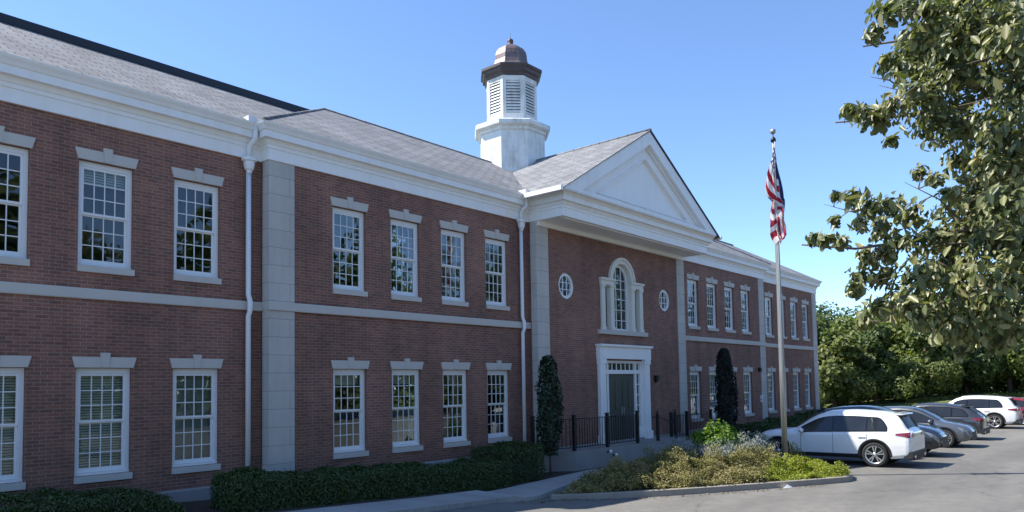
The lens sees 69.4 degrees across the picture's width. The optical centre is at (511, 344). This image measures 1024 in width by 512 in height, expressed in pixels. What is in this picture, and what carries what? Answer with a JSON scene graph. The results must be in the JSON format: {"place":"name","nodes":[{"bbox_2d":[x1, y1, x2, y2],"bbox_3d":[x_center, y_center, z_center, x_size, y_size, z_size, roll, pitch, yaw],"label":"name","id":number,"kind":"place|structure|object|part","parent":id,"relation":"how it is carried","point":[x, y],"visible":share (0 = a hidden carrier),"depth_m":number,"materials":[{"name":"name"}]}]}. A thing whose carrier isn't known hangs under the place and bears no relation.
{"place":"outdoors","nodes":[
{"label":"outdoors","id":0,"kind":"place"},
{"bbox_2d":[286,463,630,511],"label":"walkway","id":1,"kind":"structure","parent":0,"point":[536,490],"depth_m":15.88,"materials":[{"name":"concrete"}]},
{"bbox_2d":[0,0,1023,320],"label":"sky","id":2,"kind":"structure","parent":0,"point":[711,80],"materials":[{"name":"blue"}]},
{"bbox_2d":[582,456,840,492],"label":"planting soil","id":3,"kind":"structure","parent":0,"point":[633,489],"depth_m":18.79,"materials":[{"name":"brown soil"}]},
{"bbox_2d":[658,435,705,457],"bbox_3d":[4.859,2.967,21.226,1.370,0.745,1.362,-4,-4,41],"label":"silver plant","id":4,"kind":"object","parent":3,"relation":"on","point":[686,447],"visible":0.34,"depth_m":21.10,"materials":[{"name":"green plant"}]},
{"bbox_2d":[555,434,846,493],"bbox_3d":[5.048,3.091,19.898,5.431,1.086,9.144,-4,-4,41],"label":"ground cover","id":5,"kind":"object","parent":3,"relation":"on","point":[668,461],"visible":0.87,"depth_m":18.78,"materials":[{"name":"green plant"}]},
{"bbox_2d":[690,419,744,456],"bbox_3d":[6.005,2.754,21.626,1.581,1.172,1.564,-4,-4,41],"label":"green bush","id":6,"kind":"object","parent":3,"relation":"on","point":[707,435],"visible":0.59,"depth_m":21.37,"materials":[{"name":"green plant"}]},
{"bbox_2d":[696,438,746,457],"bbox_3d":[5.917,2.950,20.907,1.445,0.705,1.473,-4,-4,41],"label":"silver plant","id":7,"kind":"object","parent":3,"relation":"on","point":[725,448],"visible":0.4,"depth_m":20.70,"materials":[{"name":"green plant"}]},
{"bbox_2d":[734,429,778,452],"bbox_3d":[6.878,2.873,21.394,1.564,0.879,1.577,-4,-4,41],"label":"silver plant","id":8,"kind":"object","parent":3,"relation":"on","point":[754,442],"visible":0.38,"depth_m":21.14,"materials":[{"name":"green plant"}]},
{"bbox_2d":[770,128,792,458],"bbox_3d":[7.764,-1.447,21.412,0.463,9.765,0.394,-1,-3,6],"label":"flagpole","id":9,"kind":"object","parent":3,"relation":"on","point":[785,441],"visible":0.77,"depth_m":21.28,"materials":[{"name":"brushed aluminium"},{"name":"black iron"}]},
{"bbox_2d":[766,147,786,244],"bbox_3d":[7.657,-4.282,21.521,0.622,2.898,0.402,-1,-3,6],"label":"flag","id":10,"kind":"object","parent":9,"relation":"hanging from","point":[778,218],"visible":1,"depth_m":21.47,"materials":[{"name":"fabric"}]},
{"bbox_2d":[764,452,850,480],"bbox_3d":[7.834,3.264,19.937,1.940,0.631,3.405,-4,-4,41],"label":"ground cover","id":11,"kind":"object","parent":3,"relation":"on","point":[811,467],"visible":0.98,"depth_m":19.81,"materials":[{"name":"green plant"}]},
{"bbox_2d":[431,423,1023,511],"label":"parking lot","id":12,"kind":"structure","parent":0,"point":[983,473],"depth_m":17.64,"materials":[{"name":"grey asphalt"}]},
{"bbox_2d":[517,484,826,502],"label":"leaf litter","id":13,"kind":"object","parent":12,"relation":"on","point":[664,496],"visible":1,"depth_m":17.44,"materials":[{"name":"brown plant"}]},
{"bbox_2d":[550,472,852,499],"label":"kerb","id":14,"kind":"structure","parent":12,"relation":"on","point":[710,489],"depth_m":18.05,"materials":[{"name":"concrete"}]},
{"bbox_2d":[759,409,926,466],"bbox_3d":[10.752,3.015,24.479,4.907,1.753,2.306,-4,-4,41],"label":"parked suv","id":15,"kind":"object","parent":12,"relation":"on","point":[874,438],"visible":0.83,"depth_m":23.28,"materials":[{"name":"white paint"}]},
{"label":"side window","id":16,"kind":"part","parent":15,"relation":"part of","materials":[{"name":"black glass"}]},
{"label":"side window","id":17,"kind":"part","parent":15,"relation":"part of","materials":[{"name":"black glass"}]},
{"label":"side window","id":18,"kind":"part","parent":15,"relation":"part of","materials":[{"name":"black glass"}]},
{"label":"rear window","id":19,"kind":"part","parent":15,"relation":"part of","materials":[{"name":"black glass"}]},
{"bbox_2d":[800,405,948,451],"bbox_3d":[13.274,3.125,27.294,4.756,1.760,2.308,-4,-4,41],"label":"parked car","id":20,"kind":"object","parent":12,"relation":"on","point":[936,437],"visible":0.27,"depth_m":25.75,"materials":[{"name":"blue paint"}]},
{"bbox_2d":[882,406,976,447],"bbox_3d":[16.313,3.326,30.411,4.617,1.600,2.219,-4,-4,41],"label":"parked car","id":21,"kind":"object","parent":12,"relation":"on","point":[958,432],"visible":0.39,"depth_m":29.04,"materials":[{"name":"grey paint"}]},
{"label":"side window","id":22,"kind":"part","parent":21,"relation":"part of","materials":[{"name":"black glass"}]},
{"bbox_2d":[913,403,990,433],"bbox_3d":[19.012,3.470,33.825,4.617,1.600,2.219,-4,-4,41],"label":"parked suv","id":23,"kind":"object","parent":12,"relation":"on","point":[977,419],"visible":0.3,"depth_m":32.40,"materials":[{"name":"grey paint"}]},
{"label":"side window","id":24,"kind":"part","parent":23,"relation":"part of","materials":[{"name":"black glass"}]},
{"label":"side window","id":25,"kind":"part","parent":23,"relation":"part of","materials":[{"name":"black glass"}]},
{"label":"rear window","id":26,"kind":"part","parent":23,"relation":"part of","materials":[{"name":"black glass"}]},
{"bbox_2d":[948,395,1023,428],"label":"parked suv","id":27,"kind":"object","parent":12,"relation":"on","point":[1000,411],"visible":0.49,"depth_m":38.93,"materials":[{"name":"white paint"}]},
{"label":"side window","id":28,"kind":"part","parent":27,"relation":"part of","materials":[{"name":"black glass"}]},
{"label":"side window","id":29,"kind":"part","parent":27,"relation":"part of","materials":[{"name":"black glass"}]},
{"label":"side window","id":30,"kind":"part","parent":27,"relation":"part of","materials":[{"name":"black glass"}]},
{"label":"rear window","id":31,"kind":"part","parent":27,"relation":"part of","materials":[{"name":"black glass"}]},
{"bbox_2d":[1005,396,1023,424],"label":"parked car","id":32,"kind":"object","parent":12,"relation":"on","point":[1019,401],"visible":0.04,"depth_m":41.60,"materials":[{"name":"red paint"}]},
{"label":"side window","id":33,"kind":"part","parent":32,"relation":"part of","materials":[{"name":"black glass"}]},
{"bbox_2d":[820,387,1023,408],"bbox_3d":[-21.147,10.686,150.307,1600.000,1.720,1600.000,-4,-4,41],"label":"ground","id":34,"kind":"structure","parent":0,"point":[885,401],"depth_m":61.64,"materials":[{"name":"green plant"}]},
{"bbox_2d":[176,465,614,511],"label":"mulch bed","id":35,"kind":"object","parent":34,"relation":"on","point":[198,506],"visible":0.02,"depth_m":14.88,"materials":[{"name":"brown soil"}]},
{"bbox_2d":[0,485,186,511],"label":"hedge","id":36,"kind":"object","parent":35,"relation":"on","point":[116,499],"visible":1,"depth_m":12.12,"materials":[{"name":"green plant"}]},
{"bbox_2d":[209,456,511,511],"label":"hedge","id":37,"kind":"object","parent":35,"relation":"on","point":[249,489],"visible":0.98,"depth_m":15.29,"materials":[{"name":"green plant"}]},
{"bbox_2d":[470,439,546,484],"bbox_3d":[-0.099,3.322,20.599,1.487,1.287,1.897,-4,-4,41],"label":"hedge","id":38,"kind":"object","parent":35,"relation":"on","point":[523,459],"visible":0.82,"depth_m":20.25,"materials":[{"name":"green plant"}]},
{"bbox_2d":[534,355,564,474],"bbox_3d":[1.111,2.064,21.738,0.880,3.525,0.909,-1,-3,6],"label":"columnar tree","id":39,"kind":"object","parent":35,"relation":"on","point":[548,414],"visible":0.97,"depth_m":21.57,"materials":[{"name":"green plant"}]},
{"bbox_2d":[0,12,821,505],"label":"brick building","id":40,"kind":"structure","parent":34,"relation":"on","point":[202,278],"depth_m":17.78,"materials":[{"name":"brick"}]},
{"bbox_2d":[0,355,31,491],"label":"window","id":41,"kind":"structure","parent":40,"relation":"in","point":[11,379],"depth_m":12.95,"materials":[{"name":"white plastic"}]},
{"bbox_2d":[0,126,35,265],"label":"window","id":42,"kind":"structure","parent":40,"relation":"in","point":[19,258],"depth_m":13.14,"materials":[{"name":"white plastic"}]},
{"bbox_2d":[72,353,135,483],"bbox_3d":[-7.762,1.369,14.007,0.307,2.407,1.137,-4,-4,41],"label":"window","id":43,"kind":"structure","parent":40,"relation":"in","point":[102,382],"depth_m":14.06,"materials":[{"name":"white plastic"}]},
{"bbox_2d":[75,146,138,275],"bbox_3d":[-7.831,-2.538,14.225,0.307,2.407,1.137,-4,-4,41],"label":"window","id":44,"kind":"structure","parent":40,"relation":"in","point":[94,174],"depth_m":14.25,"materials":[{"name":"white plastic"}]},
{"bbox_2d":[169,355,223,473],"bbox_3d":[-6.598,1.425,15.357,0.317,2.407,1.137,-4,-4,41],"label":"window","id":45,"kind":"structure","parent":40,"relation":"in","point":[194,421],"depth_m":15.43,"materials":[{"name":"white plastic"}]},
{"bbox_2d":[171,167,223,284],"bbox_3d":[-6.643,-2.484,15.556,0.255,2.407,1.137,-4,-4,41],"label":"window","id":46,"kind":"structure","parent":40,"relation":"in","point":[197,175],"depth_m":15.58,"materials":[{"name":"white plastic"}]},
{"bbox_2d":[330,196,368,296],"bbox_3d":[-4.018,-2.388,18.111,0.255,2.407,1.137,-4,-4,41],"label":"window","id":47,"kind":"structure","parent":40,"relation":"in","point":[352,290],"depth_m":18.20,"materials":[{"name":"white plastic"}]},
{"bbox_2d":[331,357,369,458],"bbox_3d":[-3.969,1.521,17.909,0.307,2.407,1.137,-4,-4,41],"label":"window","id":48,"kind":"structure","parent":40,"relation":"in","point":[345,372],"depth_m":17.97,"materials":[{"name":"white plastic"}]},
{"bbox_2d":[388,209,421,301],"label":"window","id":49,"kind":"structure","parent":40,"relation":"in","point":[404,233],"depth_m":19.57,"materials":[{"name":"white plastic"}]},
{"bbox_2d":[390,358,423,452],"bbox_3d":[-2.799,1.576,19.260,0.307,2.407,1.137,-4,-4,41],"label":"window","id":50,"kind":"structure","parent":40,"relation":"in","point":[403,377],"depth_m":19.36,"materials":[{"name":"white plastic"}]},
{"bbox_2d":[439,220,468,306],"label":"window","id":51,"kind":"structure","parent":40,"relation":"in","point":[452,243],"depth_m":20.87,"materials":[{"name":"white plastic"}]},
{"bbox_2d":[441,359,470,447],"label":"window","id":52,"kind":"structure","parent":40,"relation":"in","point":[454,373],"depth_m":20.65,"materials":[{"name":"white plastic"}]},
{"bbox_2d":[483,229,509,310],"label":"window","id":53,"kind":"structure","parent":40,"relation":"in","point":[494,249],"depth_m":22.23,"materials":[{"name":"white plastic"}]},
{"bbox_2d":[485,360,511,442],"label":"window","id":54,"kind":"structure","parent":40,"relation":"in","point":[497,387],"depth_m":22.01,"materials":[{"name":"white plastic"}]},
{"bbox_2d":[559,273,572,298],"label":"round window","id":55,"kind":"structure","parent":40,"relation":"in","point":[565,281],"depth_m":24.29,"materials":[{"name":"white plastic"}]},
{"bbox_2d":[538,436,685,472],"bbox_3d":[3.530,3.821,24.955,0.935,0.890,8.050,-4,-4,41],"label":"porch","id":56,"kind":"object","parent":40,"relation":"attached to","point":[583,458],"visible":0.39,"depth_m":23.54,"materials":[{"name":"concrete"}]},
{"bbox_2d":[530,411,639,450],"bbox_3d":[2.604,2.761,23.625,4.902,1.110,0.593,2,-4,-40],"label":"railing","id":57,"kind":"object","parent":56,"relation":"on","point":[606,427],"visible":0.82,"depth_m":23.69,"materials":[{"name":"black metal"}]},
{"bbox_2d":[652,409,676,440],"bbox_3d":[5.472,2.902,26.587,0.090,1.060,1.708,-4,-4,41],"label":"handrail","id":58,"kind":"object","parent":56,"relation":"on","point":[657,416],"visible":0.99,"depth_m":26.43,"materials":[{"name":"black metal"}]},
{"bbox_2d":[669,409,712,439],"bbox_3d":[7.137,3.191,29.334,0.120,1.110,3.470,-4,-4,41],"label":"railing","id":59,"kind":"object","parent":56,"relation":"on","point":[686,414],"visible":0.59,"depth_m":28.98,"materials":[{"name":"black metal"}]},
{"bbox_2d":[609,374,621,440],"bbox_3d":[3.643,2.238,26.165,0.133,2.373,0.866,-4,-4,41],"label":"door","id":60,"kind":"structure","parent":40,"relation":"in","point":[615,407],"depth_m":26.20,"materials":[{"name":"paint"}]},
{"bbox_2d":[597,258,647,336],"bbox_3d":[3.931,-1.714,26.679,0.310,2.800,3.180,-4,-4,41],"label":"arched window","id":61,"kind":"structure","parent":40,"relation":"in","point":[621,298],"depth_m":26.86,"materials":[{"name":"beige paint"}]},
{"bbox_2d":[620,374,634,439],"bbox_3d":[4.213,2.264,26.822,0.133,2.373,0.866,-4,-4,41],"label":"door","id":62,"kind":"structure","parent":40,"relation":"in","point":[627,383],"depth_m":26.82,"materials":[{"name":"paint"}]},
{"bbox_2d":[659,290,668,310],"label":"round window","id":63,"kind":"structure","parent":40,"relation":"in","point":[663,297],"depth_m":29.16,"materials":[{"name":"white plastic"}]},
{"bbox_2d":[686,273,700,329],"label":"window","id":64,"kind":"structure","parent":40,"relation":"in","point":[691,285],"depth_m":31.70,"materials":[{"name":"white plastic"}]},
{"bbox_2d":[689,365,702,421],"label":"window","id":65,"kind":"structure","parent":40,"relation":"in","point":[694,376],"depth_m":31.49,"materials":[{"name":"white plastic"}]},
{"bbox_2d":[705,277,718,331],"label":"window","id":66,"kind":"structure","parent":40,"relation":"in","point":[711,318],"depth_m":33.06,"materials":[{"name":"white plastic"}]},
{"bbox_2d":[708,365,717,419],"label":"window","id":67,"kind":"structure","parent":40,"relation":"in","point":[713,390],"depth_m":32.76,"materials":[{"name":"white plastic"}]},
{"bbox_2d":[723,281,735,332],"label":"window","id":68,"kind":"structure","parent":40,"relation":"in","point":[727,291],"depth_m":34.42,"materials":[{"name":"white plastic"}]},
{"bbox_2d":[740,284,751,334],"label":"window","id":69,"kind":"structure","parent":40,"relation":"in","point":[744,298],"depth_m":35.78,"materials":[{"name":"white plastic"}]},
{"bbox_2d":[743,366,754,416],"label":"window","id":70,"kind":"structure","parent":40,"relation":"in","point":[746,370],"depth_m":35.55,"materials":[{"name":"white plastic"}]},
{"bbox_2d":[764,291,774,337],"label":"window","id":71,"kind":"structure","parent":40,"relation":"in","point":[767,300],"depth_m":38.74,"materials":[{"name":"white plastic"}]},
{"bbox_2d":[767,366,776,412],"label":"window","id":72,"kind":"structure","parent":40,"relation":"in","point":[770,370],"depth_m":38.53,"materials":[{"name":"white plastic"}]},
{"bbox_2d":[782,294,786,338],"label":"window","id":73,"kind":"structure","parent":40,"relation":"in","point":[783,297],"depth_m":40.25,"materials":[{"name":"white plastic"}]},
{"bbox_2d":[785,368,789,411],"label":"window","id":74,"kind":"structure","parent":40,"relation":"in","point":[786,369],"depth_m":40.02,"materials":[{"name":"white plastic"}]},
{"bbox_2d":[790,297,798,339],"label":"window","id":75,"kind":"structure","parent":40,"relation":"in","point":[792,305],"depth_m":41.45,"materials":[{"name":"white plastic"}]},
{"bbox_2d":[792,367,801,410],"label":"window","id":76,"kind":"structure","parent":40,"relation":"in","point":[795,370],"depth_m":41.23,"materials":[{"name":"white plastic"}]},
{"bbox_2d":[801,299,809,340],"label":"window","id":77,"kind":"structure","parent":40,"relation":"in","point":[804,311],"depth_m":42.79,"materials":[{"name":"white plastic"}]},
{"bbox_2d":[804,367,812,409],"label":"window","id":78,"kind":"structure","parent":40,"relation":"in","point":[807,387],"depth_m":42.59,"materials":[{"name":"white plastic"}]},
{"bbox_2d":[648,441,693,457],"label":"entrance steps","id":79,"kind":"structure","parent":34,"relation":"on","point":[656,448],"depth_m":25.55,"materials":[{"name":"concrete"}]},
{"bbox_2d":[818,367,830,408],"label":"bush","id":80,"kind":"object","parent":34,"relation":"on","point":[825,395],"visible":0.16,"depth_m":58.84,"materials":[{"name":"green plant"}]},
{"bbox_2d":[816,314,833,349],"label":"woodland tree","id":81,"kind":"object","parent":34,"relation":"on","point":[821,326],"depth_m":68.06,"materials":[{"name":"green plant"}]},
{"bbox_2d":[816,301,862,329],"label":"woodland tree","id":82,"kind":"object","parent":34,"relation":"on","point":[828,314],"visible":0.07,"depth_m":75.72,"materials":[{"name":"green plant"}]},
{"bbox_2d":[818,327,871,406],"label":"woodland tree","id":83,"kind":"object","parent":34,"relation":"on","point":[837,355],"visible":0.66,"depth_m":59.47,"materials":[{"name":"green plant"}]},
{"bbox_2d":[835,376,878,405],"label":"bush","id":84,"kind":"object","parent":34,"relation":"on","point":[871,389],"visible":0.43,"depth_m":59.80,"materials":[{"name":"green plant"}]},
{"bbox_2d":[827,310,901,353],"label":"woodland tree","id":85,"kind":"object","parent":34,"relation":"on","point":[849,326],"visible":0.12,"depth_m":66.92,"materials":[{"name":"green plant"}]},
{"bbox_2d":[849,297,895,317],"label":"woodland tree","id":86,"kind":"object","parent":34,"relation":"on","point":[859,306],"depth_m":79.17,"materials":[{"name":"green plant"}]},
{"bbox_2d":[853,324,899,402],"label":"woodland tree","id":87,"kind":"object","parent":34,"relation":"on","point":[877,356],"visible":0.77,"depth_m":60.67,"materials":[{"name":"green plant"}]},
{"bbox_2d":[872,287,914,350],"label":"woodland tree","id":88,"kind":"object","parent":34,"relation":"on","point":[904,293],"depth_m":70.97,"materials":[{"name":"green plant"}]},
{"bbox_2d":[872,363,924,401],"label":"bush","id":89,"kind":"object","parent":34,"relation":"on","point":[902,386],"visible":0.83,"depth_m":60.16,"materials":[{"name":"green plant"}]},
{"bbox_2d":[802,0,1023,363],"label":"oak tree","id":90,"kind":"object","parent":34,"relation":"on","point":[950,46],"visible":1,"depth_m":7.09,"materials":[{"name":"green plant"}]},
{"bbox_2d":[825,343,1023,400],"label":"thicket","id":91,"kind":"object","parent":34,"relation":"on","point":[1000,386],"visible":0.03,"depth_m":64.79,"materials":[{"name":"green plant"}]},
{"bbox_2d":[899,356,964,396],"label":"bush","id":92,"kind":"object","parent":34,"relation":"on","point":[939,376],"visible":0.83,"depth_m":60.29,"materials":[{"name":"green plant"}]},
{"bbox_2d":[883,293,982,395],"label":"woodland tree","id":93,"kind":"object","parent":34,"relation":"on","point":[912,340],"visible":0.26,"depth_m":62.24,"materials":[{"name":"green plant"}]},
{"bbox_2d":[892,391,1023,402],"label":"hedge","id":94,"kind":"object","parent":34,"relation":"on","point":[936,398],"visible":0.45,"depth_m":60.16,"materials":[{"name":"plant"}]},
{"bbox_2d":[941,367,995,394],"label":"bush","id":95,"kind":"object","parent":34,"relation":"on","point":[967,378],"visible":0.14,"depth_m":61.84,"materials":[{"name":"green plant"}]},
{"bbox_2d":[921,334,1016,393],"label":"woodland tree","id":96,"kind":"object","parent":34,"relation":"on","point":[980,360],"visible":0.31,"depth_m":60.98,"materials":[{"name":"green plant"}]},
{"bbox_2d":[944,272,1019,304],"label":"woodland tree","id":97,"kind":"object","parent":34,"relation":"on","point":[984,294],"visible":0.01,"depth_m":69.33,"materials":[{"name":"green plant"}]},
{"bbox_2d":[963,298,1023,392],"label":"woodland tree","id":98,"kind":"object","parent":34,"relation":"on","point":[1018,368],"visible":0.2,"depth_m":61.58,"materials":[{"name":"green plant"}]},
{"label":"mulch bed","id":99,"kind":"structure","parent":34,"relation":"on","visible":0},
{"bbox_2d":[713,348,739,435],"bbox_3d":[8.558,2.156,29.507,1.004,4.046,0.989,-2,-3,9],"label":"columnar tree","id":100,"kind":"object","parent":99,"relation":"on","point":[726,398],"visible":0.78,"depth_m":29.31,"materials":[{"name":"green plant"}]},
{"bbox_2d":[735,406,838,439],"bbox_3d":[15.042,3.976,37.195,2.372,1.304,15.142,-4,-4,41],"label":"hedge","id":101,"kind":"object","parent":99,"relation":"on","point":[769,423],"visible":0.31,"depth_m":33.01,"materials":[{"name":"green plant"}]}
]}

